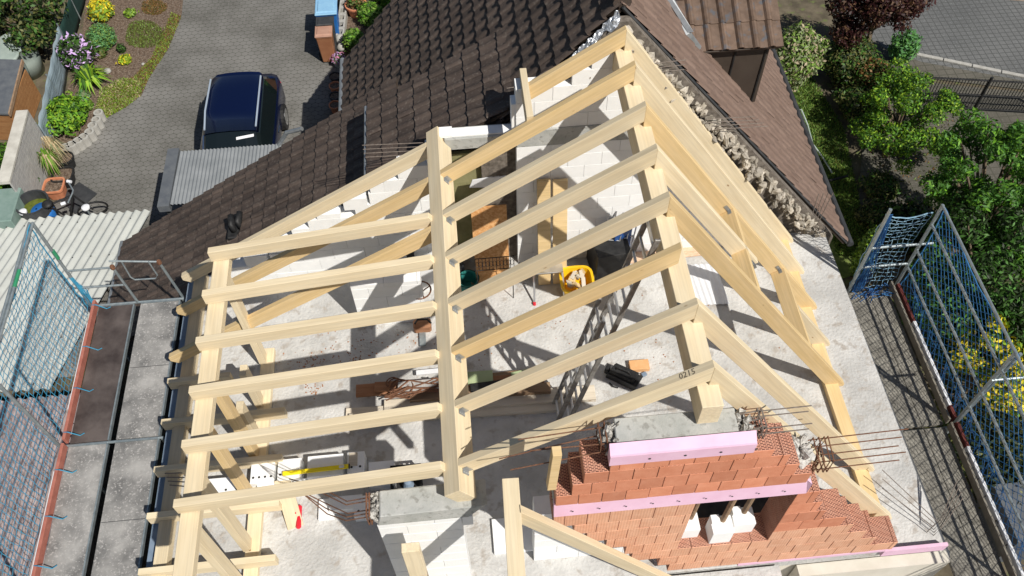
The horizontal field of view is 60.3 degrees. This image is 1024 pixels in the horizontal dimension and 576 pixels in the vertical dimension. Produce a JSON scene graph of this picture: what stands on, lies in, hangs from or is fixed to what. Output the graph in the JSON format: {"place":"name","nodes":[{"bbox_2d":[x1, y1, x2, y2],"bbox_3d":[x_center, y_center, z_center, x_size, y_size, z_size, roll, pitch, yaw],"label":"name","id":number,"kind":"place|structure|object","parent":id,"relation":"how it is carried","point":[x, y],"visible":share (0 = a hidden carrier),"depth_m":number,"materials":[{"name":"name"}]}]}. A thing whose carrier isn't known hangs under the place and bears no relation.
{"place":"outdoors","nodes":[
{"label":"outdoors","id":0,"kind":"place"},
{"bbox_2d":[36,147,66,177],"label":"ornamental grass","id":1,"kind":"object","parent":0,"point":[48,157],"depth_m":19.80,"materials":[{"name":"green plant"}]},
{"bbox_2d":[39,135,69,163],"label":"dry grass","id":2,"kind":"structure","parent":0,"point":[55,144],"depth_m":20.04,"materials":[{"name":"beige plant"}]},
{"bbox_2d":[0,394,114,575],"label":"weathered roof","id":3,"kind":"structure","parent":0,"point":[28,515],"depth_m":14.36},
{"bbox_2d":[54,0,344,377],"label":"driveway","id":4,"kind":"structure","parent":0,"point":[120,162],"depth_m":22.16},
{"bbox_2d":[16,189,59,219],"bbox_3d":[-10.302,-1.590,19.271,0.720,0.880,0.713,-5,55,-2],"label":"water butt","id":5,"kind":"object","parent":4,"relation":"on","point":[30,199],"visible":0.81,"depth_m":19.10,"materials":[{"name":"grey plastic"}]},
{"bbox_2d":[42,177,66,199],"bbox_3d":[-10.377,-2.238,20.077,0.475,0.320,0.475,-5,55,-2],"label":"flower pot","id":6,"kind":"object","parent":4,"relation":"on","point":[55,191],"visible":0.87,"depth_m":19.99,"materials":[{"name":"ceramic"}]},
{"bbox_2d":[50,166,75,187],"bbox_3d":[-10.286,-2.518,20.287,0.497,0.300,0.497,-5,55,-2],"label":"flower pot","id":7,"kind":"object","parent":4,"relation":"on","point":[66,172],"visible":0.79,"depth_m":20.23,"materials":[{"name":"brown ceramic"}]},
{"bbox_2d":[42,180,108,217],"bbox_3d":[-9.722,-1.663,19.218,1.606,0.994,0.618,-37,62,-23],"label":"bicycle","id":8,"kind":"object","parent":4,"relation":"on","point":[47,204],"visible":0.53,"depth_m":19.05,"materials":[{"name":"black metal"}]},
{"bbox_2d":[59,182,96,213],"bbox_3d":[-9.910,-2.060,20.120,0.730,0.015,0.682,31,61,21],"label":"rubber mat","id":9,"kind":"object","parent":4,"relation":"on","point":[83,193],"visible":0.79,"depth_m":20.15,"materials":[{"name":"grey rubber"}]},
{"bbox_2d":[157,143,283,213],"bbox_3d":[-5.388,-1.777,18.600,3.250,2.062,1.580,-5,55,-2],"label":"carport","id":10,"kind":"object","parent":4,"relation":"on","point":[188,176],"visible":0.43,"depth_m":17.85,"materials":[{"name":"metal"}]},
{"bbox_2d":[200,71,288,149],"bbox_3d":[-6.165,-3.232,19.935,2.140,1.593,4.430,-5,55,-2],"label":"parked car","id":11,"kind":"object","parent":4,"relation":"on","point":[245,109],"visible":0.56,"depth_m":19.67,"materials":[{"name":"blue paint"}]},
{"bbox_2d":[314,25,337,61],"bbox_3d":[-4.715,-6.188,22.425,0.496,0.925,0.468,-5,55,-2],"label":"wheelie bin","id":12,"kind":"object","parent":4,"relation":"on","point":[323,37],"visible":0.93,"depth_m":22.16,"materials":[{"name":"brown plastic"}]},
{"bbox_2d":[315,0,342,33],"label":"wheelie bin","id":13,"kind":"object","parent":4,"relation":"on","point":[324,8],"visible":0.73,"depth_m":22.60,"materials":[{"name":"blue plastic"}]},
{"bbox_2d":[0,0,1023,575],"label":"ground","id":14,"kind":"structure","parent":0,"point":[816,16],"depth_m":20.21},
{"bbox_2d":[0,188,24,228],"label":"compost bin","id":15,"kind":"object","parent":14,"relation":"on","point":[10,203],"visible":0.46,"depth_m":18.80,"materials":[{"name":"plastic"}]},
{"bbox_2d":[0,59,40,139],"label":"garden shed","id":16,"kind":"structure","parent":14,"relation":"on","point":[24,94],"depth_m":21.09,"materials":[{"name":"brown wood"}]},
{"bbox_2d":[0,31,44,79],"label":"plant pot","id":17,"kind":"object","parent":14,"relation":"on","point":[33,61],"visible":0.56,"depth_m":22.13,"materials":[{"name":"ceramic"}]},
{"bbox_2d":[0,110,48,192],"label":"garden wall","id":18,"kind":"structure","parent":14,"relation":"on","point":[20,167],"depth_m":19.62,"materials":[{"name":"concrete"}]},
{"bbox_2d":[0,0,68,55],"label":"garden tree","id":19,"kind":"object","parent":14,"relation":"on","point":[34,26],"visible":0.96,"depth_m":21.81,"materials":[{"name":"green plant"}]},
{"bbox_2d":[0,209,149,391],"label":"corrugated roof","id":20,"kind":"structure","parent":14,"relation":"on","point":[85,241],"depth_m":17.66,"materials":[{"name":"grey plastic"}]},
{"bbox_2d":[0,222,185,575],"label":"scaffold","id":21,"kind":"object","parent":14,"relation":"on","point":[121,539],"visible":0.9,"depth_m":13.13,"materials":[{"name":"grey metal"}]},
{"bbox_2d":[0,224,87,575],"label":"safety net","id":22,"kind":"object","parent":21,"relation":"attached to","point":[15,294],"visible":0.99,"depth_m":12.66,"materials":[{"name":"fabric"}]},
{"bbox_2d":[30,300,98,575],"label":"toe board","id":23,"kind":"object","parent":21,"relation":"attached to","point":[52,495],"visible":0.98,"depth_m":13.01,"materials":[{"name":"wood"}]},
{"bbox_2d":[56,0,182,166],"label":"flower bed","id":24,"kind":"object","parent":14,"relation":"on","point":[118,22],"visible":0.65,"depth_m":23.14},
{"bbox_2d":[36,0,85,137],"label":"screen fence","id":25,"kind":"object","parent":24,"relation":"on","point":[56,82],"visible":0.64,"depth_m":22.05,"materials":[{"name":"metal"}]},
{"bbox_2d":[45,90,91,135],"bbox_3d":[-10.720,-4.160,21.158,1.066,0.881,1.316,18,57,14],"label":"round shrub","id":26,"kind":"object","parent":24,"relation":"on","point":[70,115],"visible":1,"depth_m":20.95,"materials":[{"name":"green plant"}]},
{"bbox_2d":[55,31,100,70],"bbox_3d":[-10.973,-5.980,22.337,1.120,1.074,0.874,-5,55,-2],"label":"rhododendron","id":27,"kind":"object","parent":24,"relation":"on","point":[76,52],"visible":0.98,"depth_m":22.10,"materials":[{"name":"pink plant"}]},
{"bbox_2d":[70,63,113,95],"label":"lily plant","id":28,"kind":"object","parent":24,"relation":"on","point":[87,76],"visible":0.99,"depth_m":22.09,"materials":[{"name":"green plant"}]},
{"bbox_2d":[86,0,114,22],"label":"flowering perennial","id":29,"kind":"object","parent":24,"relation":"on","point":[101,10],"visible":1,"depth_m":23.47,"materials":[{"name":"yellow plant"}]},
{"bbox_2d":[85,22,117,49],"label":"round shrub","id":30,"kind":"object","parent":24,"relation":"on","point":[103,37],"visible":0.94,"depth_m":22.79,"materials":[{"name":"green plant"}]},
{"bbox_2d":[95,77,142,117],"bbox_3d":[-9.809,-4.775,22.032,1.103,0.060,1.500,-5,55,-2],"label":"stonecrop","id":31,"kind":"object","parent":24,"relation":"on","point":[118,82],"visible":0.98,"depth_m":22.07,"materials":[{"name":"green plant"}]},
{"bbox_2d":[97,12,180,114],"bbox_3d":[-9.437,-5.779,22.747,0.932,0.050,4.165,13,56,10],"label":"stonecrop","id":32,"kind":"object","parent":24,"relation":"on","point":[164,43],"visible":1,"depth_m":22.65,"materials":[{"name":"green plant"}]},
{"bbox_2d":[125,19,164,47],"bbox_3d":[-9.749,-6.779,23.463,1.078,0.050,1.203,-5,55,-2],"label":"thyme","id":33,"kind":"object","parent":24,"relation":"on","point":[142,37],"visible":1,"depth_m":23.45,"materials":[{"name":"green plant"}]},
{"bbox_2d":[344,0,381,55],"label":"side bed","id":34,"kind":"object","parent":14,"relation":"on","point":[353,23],"depth_m":23.57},
{"bbox_2d":[342,28,363,53],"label":"border bush","id":35,"kind":"object","parent":34,"relation":"on","point":[351,38],"visible":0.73,"depth_m":22.58,"materials":[{"name":"green plant"}]},
{"bbox_2d":[356,1,382,26],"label":"border bush","id":36,"kind":"object","parent":34,"relation":"on","point":[366,16],"visible":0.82,"depth_m":23.18,"materials":[{"name":"green plant"}]},
{"bbox_2d":[107,0,853,341],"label":"old house","id":37,"kind":"structure","parent":14,"relation":"on","point":[413,72],"depth_m":14.59,"materials":[{"name":"tile"}]},
{"bbox_2d":[227,211,242,240],"bbox_3d":[-4.889,-1.097,15.671,0.340,0.371,0.443,-5,55,-2],"label":"roof vent","id":38,"kind":"object","parent":37,"relation":"on","point":[233,230],"visible":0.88,"depth_m":15.60,"materials":[{"name":"plastic"}]},
{"bbox_2d":[451,150,481,244],"bbox_3d":[-0.423,-1.317,13.916,1.020,2.410,0.060,-5,55,-2],"label":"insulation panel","id":39,"kind":"object","parent":37,"relation":"attached to","point":[462,190],"depth_m":13.57,"materials":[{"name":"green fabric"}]},
{"bbox_2d":[571,10,619,56],"bbox_3d":[0.740,-2.921,11.633,1.274,1.581,0.177,-5,55,-2],"label":"foil strip","id":40,"kind":"object","parent":37,"relation":"attached to","point":[611,24],"visible":0.32,"depth_m":11.24,"materials":[{"name":"silver metal"}]},
{"bbox_2d":[668,0,783,101],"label":"roof dormer","id":41,"kind":"object","parent":37,"relation":"on","point":[737,39],"visible":0.81,"depth_m":13.49,"materials":[{"name":"brown tile"}]},
{"bbox_2d":[146,231,949,575],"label":"building shell","id":42,"kind":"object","parent":14,"relation":"on","point":[316,547],"visible":0.2,"depth_m":13.20,"materials":[{"name":"concrete"}]},
{"bbox_2d":[250,463,277,486],"bbox_3d":[-3.504,2.657,12.481,0.330,0.241,0.320,-5,55,-2],"label":"aerated block","id":43,"kind":"object","parent":42,"relation":"on","point":[265,473],"depth_m":12.38,"materials":[{"name":"white concrete"}]},
{"bbox_2d":[274,480,303,529],"bbox_3d":[-3.101,2.989,12.257,0.220,0.060,0.700,-18,74,-11],"label":"plank","id":44,"kind":"object","parent":42,"relation":"on","point":[290,507],"visible":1,"depth_m":12.20,"materials":[{"name":"brown wood"}]},
{"bbox_2d":[277,458,304,481],"bbox_3d":[-3.132,2.617,12.503,0.330,0.241,0.320,-5,55,-2],"label":"aerated block","id":45,"kind":"object","parent":42,"relation":"on","point":[291,464],"depth_m":12.42,"materials":[{"name":"white concrete"}]},
{"bbox_2d":[307,453,345,479],"bbox_3d":[-2.633,2.568,12.530,0.500,0.241,0.320,-5,55,-2],"label":"aerated block","id":46,"kind":"object","parent":42,"relation":"on","point":[325,460],"depth_m":12.45,"materials":[{"name":"white concrete"}]},
{"bbox_2d":[282,464,349,475],"bbox_3d":[-2.740,2.546,12.345,0.935,0.034,0.062,-6,55,-3],"label":"spirit level","id":47,"kind":"object","parent":46,"relation":"on","point":[317,469],"visible":1,"depth_m":12.33,"materials":[{"name":"yellow"}]},
{"bbox_2d":[329,494,362,513],"bbox_3d":[-2.304,3.010,12.273,0.460,0.139,0.200,-5,55,-2],"label":"aerated block","id":48,"kind":"object","parent":42,"relation":"on","point":[341,506],"depth_m":12.21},
{"bbox_2d":[356,383,391,397],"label":"plank","id":49,"kind":"object","parent":42,"relation":"on","point":[364,390],"visible":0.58,"depth_m":13.21,"materials":[{"name":"brown wood"}]},
{"bbox_2d":[374,375,543,392],"bbox_3d":[-0.788,1.424,13.236,2.542,0.050,0.160,-3,55,-1],"label":"plank","id":50,"kind":"object","parent":49,"relation":"on","point":[379,387],"visible":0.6,"depth_m":13.21,"materials":[{"name":"brown wood"}]},
{"bbox_2d":[384,377,438,400],"bbox_3d":[-1.452,1.454,13.084,0.903,0.132,0.419,-5,55,-2],"label":"strap tangle","id":51,"kind":"object","parent":50,"relation":"on","point":[396,392],"visible":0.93,"depth_m":13.04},
{"bbox_2d":[369,460,395,490],"bbox_3d":[-1.832,2.651,12.470,0.360,0.221,0.340,-5,55,-2],"label":"aerated block","id":52,"kind":"object","parent":42,"relation":"on","point":[379,465],"depth_m":12.43,"materials":[{"name":"grey concrete"}]},
{"bbox_2d":[289,478,486,575],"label":"white gable pier","id":53,"kind":"structure","parent":42,"relation":"on","point":[432,520],"depth_m":9.68,"materials":[{"name":"grey concrete"}]},
{"bbox_2d":[350,271,426,324],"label":"partition wall","id":54,"kind":"structure","parent":42,"relation":"on","point":[387,291],"depth_m":13.39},
{"bbox_2d":[401,542,428,575],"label":"timber stud","id":55,"kind":"object","parent":42,"relation":"on","point":[412,555],"visible":1,"depth_m":9.49,"materials":[{"name":"brown wood"}]},
{"bbox_2d":[413,318,431,345],"bbox_3d":[-1.398,0.659,13.818,0.295,0.305,0.420,-5,55,-2],"label":"chainsaw","id":56,"kind":"object","parent":42,"relation":"on","point":[422,327],"visible":1,"depth_m":13.85,"materials":[{"name":"orange plastic"}]},
{"bbox_2d":[346,403,561,420],"bbox_3d":[-0.851,1.819,13.141,3.237,0.070,0.260,-3,55,-2],"label":"plank","id":57,"kind":"object","parent":42,"relation":"on","point":[518,410],"visible":0.28,"depth_m":13.10,"materials":[{"name":"wood"}]},
{"bbox_2d":[231,52,721,281],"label":"block wall","id":58,"kind":"structure","parent":42,"relation":"on","point":[621,197],"depth_m":13.18,"materials":[{"name":"grey concrete"}]},
{"bbox_2d":[471,204,508,282],"bbox_3d":[-0.330,-0.632,13.966,0.549,1.532,0.450,-5,55,-2],"label":"osb sheet","id":59,"kind":"object","parent":42,"relation":"on","point":[484,218],"visible":0.43,"depth_m":13.90,"materials":[{"name":"wood"}]},
{"bbox_2d":[384,385,595,409],"bbox_3d":[-0.327,1.687,13.189,3.156,0.090,0.240,-4,55,-2],"label":"plank","id":60,"kind":"object","parent":42,"relation":"on","point":[590,395],"visible":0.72,"depth_m":13.14,"materials":[{"name":"wood"}]},
{"bbox_2d":[410,382,550,402],"bbox_3d":[-0.474,1.558,13.167,2.100,0.080,0.160,-3,55,-2],"label":"plank","id":61,"kind":"object","parent":60,"relation":"on","point":[540,388],"visible":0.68,"depth_m":13.12,"materials":[{"name":"brown wood"}]},
{"bbox_2d":[492,518,532,554],"bbox_3d":[0.019,3.369,12.030,0.560,0.059,0.480,-5,55,-2],"label":"pale board","id":62,"kind":"object","parent":42,"relation":"on","point":[498,531],"visible":0.42,"depth_m":11.98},
{"bbox_2d":[137,25,891,575],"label":"timber roof frame","id":63,"kind":"object","parent":42,"relation":"on","point":[683,157],"visible":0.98,"depth_m":10.79,"materials":[{"name":"brown wood"}]},
{"bbox_2d":[537,178,550,284],"bbox_3d":[0.501,-0.836,13.778,0.201,2.054,0.468,-5,55,-2],"label":"leaning plank","id":64,"kind":"object","parent":42,"relation":"on","point":[544,226],"visible":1,"depth_m":13.68,"materials":[{"name":"brown wood"}]},
{"bbox_2d":[553,178,567,283],"bbox_3d":[0.749,-0.849,13.800,0.221,2.027,0.468,-5,55,-2],"label":"leaning plank","id":65,"kind":"object","parent":42,"relation":"on","point":[560,223],"visible":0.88,"depth_m":13.64,"materials":[{"name":"brown wood"}]},
{"bbox_2d":[559,265,593,294],"bbox_3d":[1.043,-0.055,14.236,0.550,0.397,0.550,-5,55,-2],"label":"mortar tub","id":66,"kind":"object","parent":42,"relation":"on","point":[577,277],"visible":0.71,"depth_m":14.19,"materials":[{"name":"yellow plastic"}]},
{"bbox_2d":[532,495,623,560],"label":"block wall","id":67,"kind":"structure","parent":42,"relation":"on","point":[545,547],"depth_m":11.45,"materials":[{"name":"concrete"}]},
{"bbox_2d":[552,299,605,419],"bbox_3d":[0.862,1.088,11.989,0.570,2.762,0.394,-5,55,-2],"label":"ladder section","id":68,"kind":"object","parent":42,"relation":"on","point":[583,337],"visible":0.66,"depth_m":11.81,"materials":[{"name":"metal"}]},
{"bbox_2d":[586,238,630,280],"bbox_3d":[1.570,-0.537,14.359,0.550,0.750,0.600,-9,55,-6],"label":"tub","id":69,"kind":"object","parent":42,"relation":"on","point":[606,258],"visible":0.44,"depth_m":14.02,"materials":[{"name":"plastic"}]},
{"bbox_2d":[563,221,660,415],"bbox_3d":[1.152,0.609,11.313,0.890,4.412,0.484,-5,55,-2],"label":"long ladder","id":70,"kind":"object","parent":42,"relation":"on","point":[635,285],"visible":0.55,"depth_m":10.73,"materials":[{"name":"metal"}]},
{"bbox_2d":[604,363,642,389],"bbox_3d":[1.679,1.303,13.335,0.566,0.281,0.222,24,58,17],"label":"tool bag","id":71,"kind":"object","parent":42,"relation":"on","point":[631,379],"visible":0.98,"depth_m":13.29,"materials":[{"name":"black fabric"}]},
{"bbox_2d":[612,407,768,517],"bbox_3d":[2.632,2.496,12.633,2.200,0.012,1.650,-5,55,-2],"label":"black sheet","id":72,"kind":"object","parent":42,"relation":"on","point":[704,510],"visible":0.14,"depth_m":12.24,"materials":[{"name":"plastic"}]},
{"bbox_2d":[687,264,729,304],"bbox_3d":[3.040,-0.059,14.432,0.859,0.016,0.860,-5,55,-2],"label":"board","id":73,"kind":"object","parent":42,"relation":"on","point":[708,286],"visible":0.53,"depth_m":14.42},
{"bbox_2d":[499,405,947,570],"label":"brick gable","id":74,"kind":"structure","parent":42,"relation":"on","point":[638,487],"depth_m":9.44,"materials":[{"name":"brick"}]},
{"bbox_2d":[546,446,561,490],"bbox_3d":[0.409,1.769,8.621,0.125,0.819,0.100,-5,55,-2],"label":"leaning plank","id":75,"kind":"object","parent":74,"relation":"on","point":[554,466],"visible":1,"depth_m":8.50,"materials":[{"name":"brown wood"}]},
{"bbox_2d":[705,514,733,543],"bbox_3d":[2.547,2.947,10.805,0.260,0.400,0.220,-5,55,-2],"label":"aerated block","id":76,"kind":"object","parent":74,"relation":"on","point":[717,530],"depth_m":10.69,"materials":[{"name":"concrete"}]},
{"bbox_2d":[729,506,755,532],"bbox_3d":[2.837,2.858,10.900,0.270,0.340,0.220,-5,55,-2],"label":"aerated block","id":77,"kind":"object","parent":74,"relation":"on","point":[742,522],"depth_m":10.80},
{"bbox_2d":[882,470,962,535],"bbox_3d":[5.517,2.907,11.997,1.004,0.505,0.662,10,55,8],"label":"rebar bundle","id":78,"kind":"object","parent":42,"relation":"on","point":[925,510],"visible":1,"depth_m":11.88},
{"bbox_2d":[775,20,831,91],"bbox_3d":[6.770,-5.434,21.112,1.448,2.021,1.590,20,57,14],"label":"variegated shrub","id":79,"kind":"object","parent":14,"relation":"on","point":[799,54],"visible":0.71,"depth_m":20.61,"materials":[{"name":"green plant"}]},
{"bbox_2d":[817,31,882,88],"bbox_3d":[8.234,-5.521,21.525,1.600,1.399,1.734,-5,55,-2],"label":"dense shrub","id":80,"kind":"object","parent":14,"relation":"on","point":[840,61],"visible":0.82,"depth_m":21.26,"materials":[{"name":"green plant"}]},
{"bbox_2d":[831,85,874,124],"bbox_3d":[8.226,-4.343,20.986,1.134,0.877,1.075,-5,55,-2],"label":"dense shrub","id":81,"kind":"object","parent":14,"relation":"on","point":[849,103],"visible":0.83,"depth_m":20.79,"materials":[{"name":"green plant"}]},
{"bbox_2d":[851,57,892,91],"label":"dense shrub","id":82,"kind":"object","parent":14,"relation":"on","point":[874,66],"visible":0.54,"depth_m":20.95,"materials":[{"name":"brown plant"}]},
{"bbox_2d":[825,0,935,48],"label":"copper tree","id":83,"kind":"object","parent":14,"relation":"on","point":[864,12],"visible":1,"depth_m":20.64,"materials":[{"name":"red plant"}]},
{"bbox_2d":[847,204,1023,575],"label":"scaffold","id":84,"kind":"object","parent":14,"relation":"on","point":[968,539],"visible":0.77,"depth_m":13.00,"materials":[{"name":"metal"}]},
{"bbox_2d":[851,214,893,302],"bbox_3d":[5.987,-0.458,13.844,0.844,1.918,0.392,-5,55,-2],"label":"net bundle","id":85,"kind":"object","parent":84,"relation":"attached to","point":[882,235],"visible":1,"depth_m":14.30,"materials":[{"name":"fabric"}]},
{"bbox_2d":[849,212,932,287],"bbox_3d":[5.957,-0.617,13.976,0.770,1.898,0.162,-5,55,-2],"label":"safety net","id":86,"kind":"object","parent":84,"relation":"attached to","point":[914,217],"visible":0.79,"depth_m":13.86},
{"bbox_2d":[895,283,956,422],"bbox_3d":[6.498,0.983,13.940,0.079,0.156,2.500,-5,55,-2],"label":"toe board","id":87,"kind":"object","parent":84,"relation":"attached to","point":[934,371],"visible":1,"depth_m":13.83,"materials":[{"name":"red paint"}]},
{"bbox_2d":[900,211,1023,565],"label":"safety net","id":88,"kind":"object","parent":84,"relation":"hanging from","point":[974,278],"visible":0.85,"depth_m":12.71,"materials":[{"name":"fabric"}]},
{"bbox_2d":[910,284,1023,566],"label":"net bundle","id":89,"kind":"object","parent":88,"relation":"hanging from","point":[970,427],"visible":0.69,"depth_m":12.92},
{"bbox_2d":[953,422,1023,575],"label":"toe board","id":90,"kind":"object","parent":84,"relation":"attached to","point":[992,508],"visible":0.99,"depth_m":12.42,"materials":[{"name":"red paint"}]},
{"bbox_2d":[858,83,1023,268],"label":"yard","id":91,"kind":"structure","parent":14,"relation":"on","point":[993,169],"depth_m":20.54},
{"bbox_2d":[855,169,900,202],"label":"shrub","id":92,"kind":"object","parent":91,"relation":"on","point":[885,186],"visible":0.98,"depth_m":19.53,"materials":[{"name":"green plant"}]},
{"bbox_2d":[859,196,919,238],"bbox_3d":[8.121,-1.440,19.117,0.947,0.747,1.439,-38,62,-23],"label":"shrub","id":93,"kind":"object","parent":91,"relation":"on","point":[875,214],"visible":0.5,"depth_m":19.04,"materials":[{"name":"green plant"}]},
{"bbox_2d":[847,57,964,174],"bbox_3d":[8.886,-3.839,20.021,2.475,1.932,3.018,-5,55,-2],"label":"leafy tree","id":94,"kind":"object","parent":91,"relation":"on","point":[910,84],"visible":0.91,"depth_m":19.73,"materials":[{"name":"green plant"}]},
{"bbox_2d":[874,193,955,268],"bbox_3d":[8.740,-1.278,18.812,1.603,1.041,1.882,-34,61,-21],"label":"shrub","id":95,"kind":"object","parent":91,"relation":"on","point":[914,210],"visible":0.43,"depth_m":18.70,"materials":[{"name":"green plant"}]},
{"bbox_2d":[913,76,1023,111],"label":"fence","id":96,"kind":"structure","parent":91,"relation":"on","point":[984,90],"depth_m":20.92,"materials":[{"name":"black metal"}]},
{"bbox_2d":[916,355,1023,508],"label":"dense shrub","id":97,"kind":"object","parent":14,"relation":"on","point":[1012,435],"visible":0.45,"depth_m":15.30,"materials":[{"name":"green plant"}]},
{"bbox_2d":[918,107,1023,281],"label":"leafy tree","id":98,"kind":"object","parent":14,"relation":"on","point":[1009,146],"visible":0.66,"depth_m":16.54,"materials":[{"name":"green plant"}]},
{"bbox_2d":[939,313,1023,418],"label":"flowering tree","id":99,"kind":"object","parent":14,"relation":"on","point":[985,378],"visible":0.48,"depth_m":14.65,"materials":[{"name":"yellow plant"}]},
{"bbox_2d":[977,482,1023,561],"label":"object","id":100,"kind":"structure","parent":14,"relation":"on","point":[1014,487],"depth_m":14.64,"materials":[{"name":"stone"}]},
{"bbox_2d":[792,75,878,278],"bbox_3d":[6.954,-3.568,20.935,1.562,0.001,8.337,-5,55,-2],"label":"lawn","id":101,"kind":"structure","parent":0,"point":[843,263],"depth_m":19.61,"materials":[{"name":"plant"}]},
{"bbox_2d":[848,225,880,276],"bbox_3d":[7.174,-0.723,17.927,0.463,1.619,0.456,25,59,17],"label":"bush","id":102,"kind":"object","parent":101,"relation":"on","point":[862,248],"visible":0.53,"depth_m":17.81,"materials":[{"name":"green plant"}]},
{"bbox_2d":[833,15,1023,88],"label":"pavement","id":103,"kind":"structure","parent":0,"point":[940,71],"depth_m":22.18,"materials":[{"name":"concrete"}]},
{"bbox_2d":[887,28,922,63],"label":"airy shrub","id":104,"kind":"object","parent":103,"relation":"on","point":[904,46],"visible":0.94,"depth_m":21.92,"materials":[{"name":"green plant"}]},
{"bbox_2d":[835,0,1023,80],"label":"street","id":105,"kind":"structure","parent":0,"point":[988,33],"depth_m":23.05,"materials":[{"name":"asphalt"}]},
{"bbox_2d":[887,46,1023,77],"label":"kerb","id":106,"kind":"structure","parent":105,"relation":"on","point":[970,65],"depth_m":22.28,"materials":[{"name":"concrete"}]},
{"bbox_2d":[894,185,1023,381],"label":"bush","id":107,"kind":"object","parent":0,"point":[991,271],"visible":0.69,"depth_m":15.60,"materials":[{"name":"green plant"}]},
{"label":"terrace","id":108,"kind":"structure","parent":0,"visible":0},
{"bbox_2d":[675,565,781,575],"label":"front slab","id":109,"kind":"structure","parent":108,"relation":"on","point":[768,571],"depth_m":11.74,"materials":[{"name":"concrete"}]},
{"bbox_2d":[502,478,670,575],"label":"front bay frame","id":110,"kind":"object","parent":109,"relation":"on","point":[517,515],"visible":1,"depth_m":8.98,"materials":[{"name":"brown wood"}]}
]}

